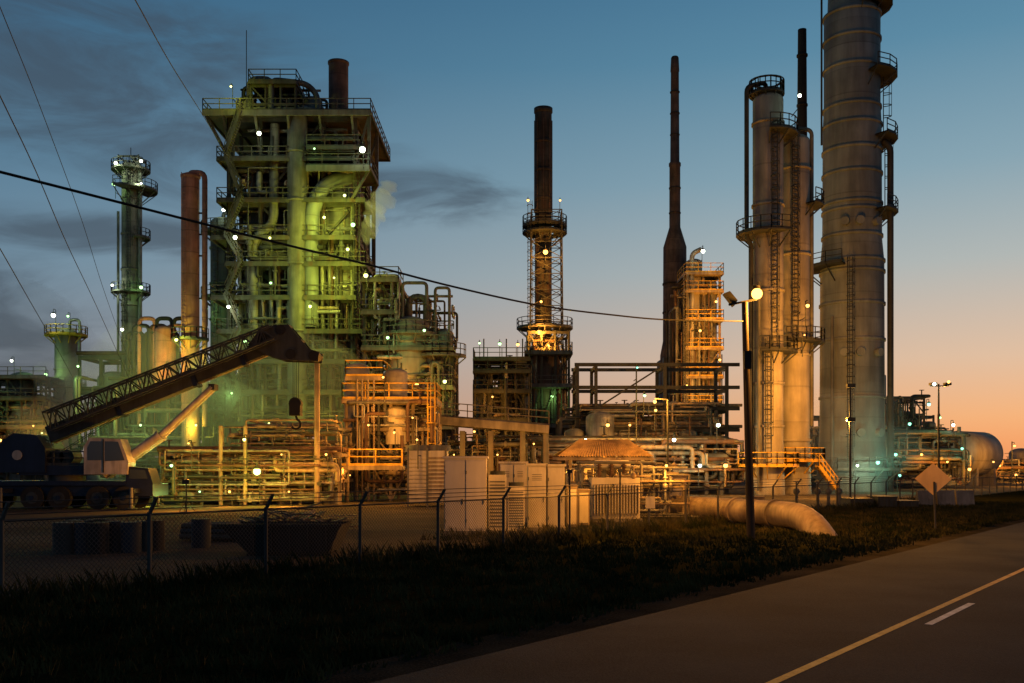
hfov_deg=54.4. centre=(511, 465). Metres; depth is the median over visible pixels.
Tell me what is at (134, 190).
distillation column
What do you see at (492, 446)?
pipe bridge
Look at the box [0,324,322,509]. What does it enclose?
mobile crane
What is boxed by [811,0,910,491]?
fractionating column
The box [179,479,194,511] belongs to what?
work light
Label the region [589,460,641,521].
power transformer
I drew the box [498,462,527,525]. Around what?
electrical cabinet
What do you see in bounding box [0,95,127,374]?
power line
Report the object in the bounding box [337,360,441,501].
pump platform
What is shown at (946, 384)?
street lamp
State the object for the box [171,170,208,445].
smokestack
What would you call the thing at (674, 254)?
heater stack
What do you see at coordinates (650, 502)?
warning plate
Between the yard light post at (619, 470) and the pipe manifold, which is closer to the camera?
the yard light post at (619, 470)
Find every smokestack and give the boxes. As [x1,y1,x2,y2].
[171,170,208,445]
[517,105,572,435]
[796,28,807,135]
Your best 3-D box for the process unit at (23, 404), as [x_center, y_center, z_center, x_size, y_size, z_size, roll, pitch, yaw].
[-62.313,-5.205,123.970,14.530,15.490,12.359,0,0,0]
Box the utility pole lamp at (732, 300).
[723,285,762,537]
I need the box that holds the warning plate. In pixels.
[645,490,654,508]
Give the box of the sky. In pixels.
[0,0,1023,458]
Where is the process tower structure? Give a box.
[202,30,390,483]
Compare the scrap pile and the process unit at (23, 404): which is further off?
the process unit at (23, 404)
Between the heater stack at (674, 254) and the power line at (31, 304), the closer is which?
the power line at (31, 304)
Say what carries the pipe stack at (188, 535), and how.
on the plant yard at (30, 532)
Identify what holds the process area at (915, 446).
on the plant yard at (30, 532)
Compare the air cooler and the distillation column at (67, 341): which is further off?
the distillation column at (67, 341)
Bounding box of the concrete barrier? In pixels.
[915,490,974,505]
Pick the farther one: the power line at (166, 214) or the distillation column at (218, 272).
the distillation column at (218, 272)
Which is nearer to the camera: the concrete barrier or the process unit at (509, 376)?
the concrete barrier
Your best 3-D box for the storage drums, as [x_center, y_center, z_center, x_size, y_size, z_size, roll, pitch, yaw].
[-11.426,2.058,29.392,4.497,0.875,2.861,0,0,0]
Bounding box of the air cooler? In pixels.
[406,436,449,506]
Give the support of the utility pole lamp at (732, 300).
on the ground at (62, 675)
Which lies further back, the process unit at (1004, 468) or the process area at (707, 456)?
the process unit at (1004, 468)
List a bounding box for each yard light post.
[567,469,571,533]
[617,469,622,523]
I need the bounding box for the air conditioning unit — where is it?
[489,471,524,533]
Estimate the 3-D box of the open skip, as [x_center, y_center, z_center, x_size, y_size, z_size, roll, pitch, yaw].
[-6.370,2.050,28.270,3.400,0.900,2.060,0,0,0]
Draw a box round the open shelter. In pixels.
[553,398,668,511]
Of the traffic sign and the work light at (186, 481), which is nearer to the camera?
the traffic sign
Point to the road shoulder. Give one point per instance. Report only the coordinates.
(492, 643)
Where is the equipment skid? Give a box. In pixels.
[793,481,919,507]
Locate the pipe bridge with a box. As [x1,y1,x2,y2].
[426,402,548,498]
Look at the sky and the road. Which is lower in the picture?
the road
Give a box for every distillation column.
[44,309,87,449]
[111,148,157,373]
[201,208,245,445]
[736,74,855,497]
[783,126,837,493]
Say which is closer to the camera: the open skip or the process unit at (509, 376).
the open skip
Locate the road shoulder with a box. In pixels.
[276,518,1023,682]
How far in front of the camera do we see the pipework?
44.66 m
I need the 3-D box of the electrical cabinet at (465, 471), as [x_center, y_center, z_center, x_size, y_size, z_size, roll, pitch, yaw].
[-1.684,1.081,36.540,1.637,2.837,1.240,0,0,0]
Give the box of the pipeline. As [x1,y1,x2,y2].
[667,495,836,535]
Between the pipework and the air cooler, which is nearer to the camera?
the pipework
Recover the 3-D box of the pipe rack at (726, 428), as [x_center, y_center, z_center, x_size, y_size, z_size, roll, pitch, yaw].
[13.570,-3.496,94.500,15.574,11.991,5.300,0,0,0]
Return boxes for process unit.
[0,357,86,479]
[360,266,465,491]
[473,339,530,439]
[996,448,1023,481]
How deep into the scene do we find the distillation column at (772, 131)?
83.83 m
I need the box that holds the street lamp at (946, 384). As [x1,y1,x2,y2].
[929,381,951,467]
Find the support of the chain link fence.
on the ground at (62, 675)
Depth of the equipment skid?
58.00 m
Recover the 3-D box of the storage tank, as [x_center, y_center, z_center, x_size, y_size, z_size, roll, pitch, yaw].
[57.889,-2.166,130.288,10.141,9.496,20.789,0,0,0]
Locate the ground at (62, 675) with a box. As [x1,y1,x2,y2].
[0,467,1023,682]
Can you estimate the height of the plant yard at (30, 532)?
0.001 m
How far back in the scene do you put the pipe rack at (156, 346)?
103.79 m
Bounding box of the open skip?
[217,521,351,555]
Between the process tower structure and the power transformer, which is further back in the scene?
the process tower structure
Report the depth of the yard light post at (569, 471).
32.98 m
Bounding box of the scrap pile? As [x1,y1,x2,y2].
[238,503,357,527]
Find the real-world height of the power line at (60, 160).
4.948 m
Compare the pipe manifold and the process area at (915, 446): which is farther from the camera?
the process area at (915, 446)
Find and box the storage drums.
[52,518,210,553]
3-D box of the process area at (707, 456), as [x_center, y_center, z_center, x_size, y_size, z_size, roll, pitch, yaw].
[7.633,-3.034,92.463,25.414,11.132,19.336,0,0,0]
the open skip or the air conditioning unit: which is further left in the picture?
the open skip
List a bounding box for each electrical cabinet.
[443,456,488,534]
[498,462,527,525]
[525,463,547,530]
[546,464,565,530]
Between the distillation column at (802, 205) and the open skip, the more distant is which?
the distillation column at (802, 205)
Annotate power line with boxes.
[0,7,133,372]
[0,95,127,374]
[0,170,743,321]
[0,249,73,378]
[135,0,236,171]
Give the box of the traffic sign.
[915,463,950,527]
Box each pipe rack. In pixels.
[69,316,237,484]
[571,363,741,492]
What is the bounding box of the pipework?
[565,456,764,526]
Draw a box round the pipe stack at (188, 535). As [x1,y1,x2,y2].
[179,522,345,540]
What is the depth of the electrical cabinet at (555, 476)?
37.97 m
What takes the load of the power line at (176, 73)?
attached to the process tower structure
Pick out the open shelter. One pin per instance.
(621, 448)
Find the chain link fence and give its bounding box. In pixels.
[0,472,1023,598]
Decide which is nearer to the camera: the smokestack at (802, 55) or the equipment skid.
the equipment skid
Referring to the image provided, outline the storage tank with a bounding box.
[922,418,1015,485]
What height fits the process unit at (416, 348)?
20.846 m
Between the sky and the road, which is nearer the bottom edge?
the road
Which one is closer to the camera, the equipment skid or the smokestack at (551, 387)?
the equipment skid
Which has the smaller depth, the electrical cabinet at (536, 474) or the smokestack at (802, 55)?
the electrical cabinet at (536, 474)
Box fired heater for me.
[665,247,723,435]
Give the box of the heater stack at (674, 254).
[657,55,686,415]
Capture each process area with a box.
[458,363,744,494]
[810,375,971,487]
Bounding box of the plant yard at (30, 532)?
[0,474,1023,597]
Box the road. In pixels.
[372,522,1023,682]
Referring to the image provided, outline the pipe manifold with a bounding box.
[152,363,355,505]
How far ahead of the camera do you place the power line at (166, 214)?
20.05 m
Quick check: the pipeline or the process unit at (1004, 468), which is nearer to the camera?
the pipeline

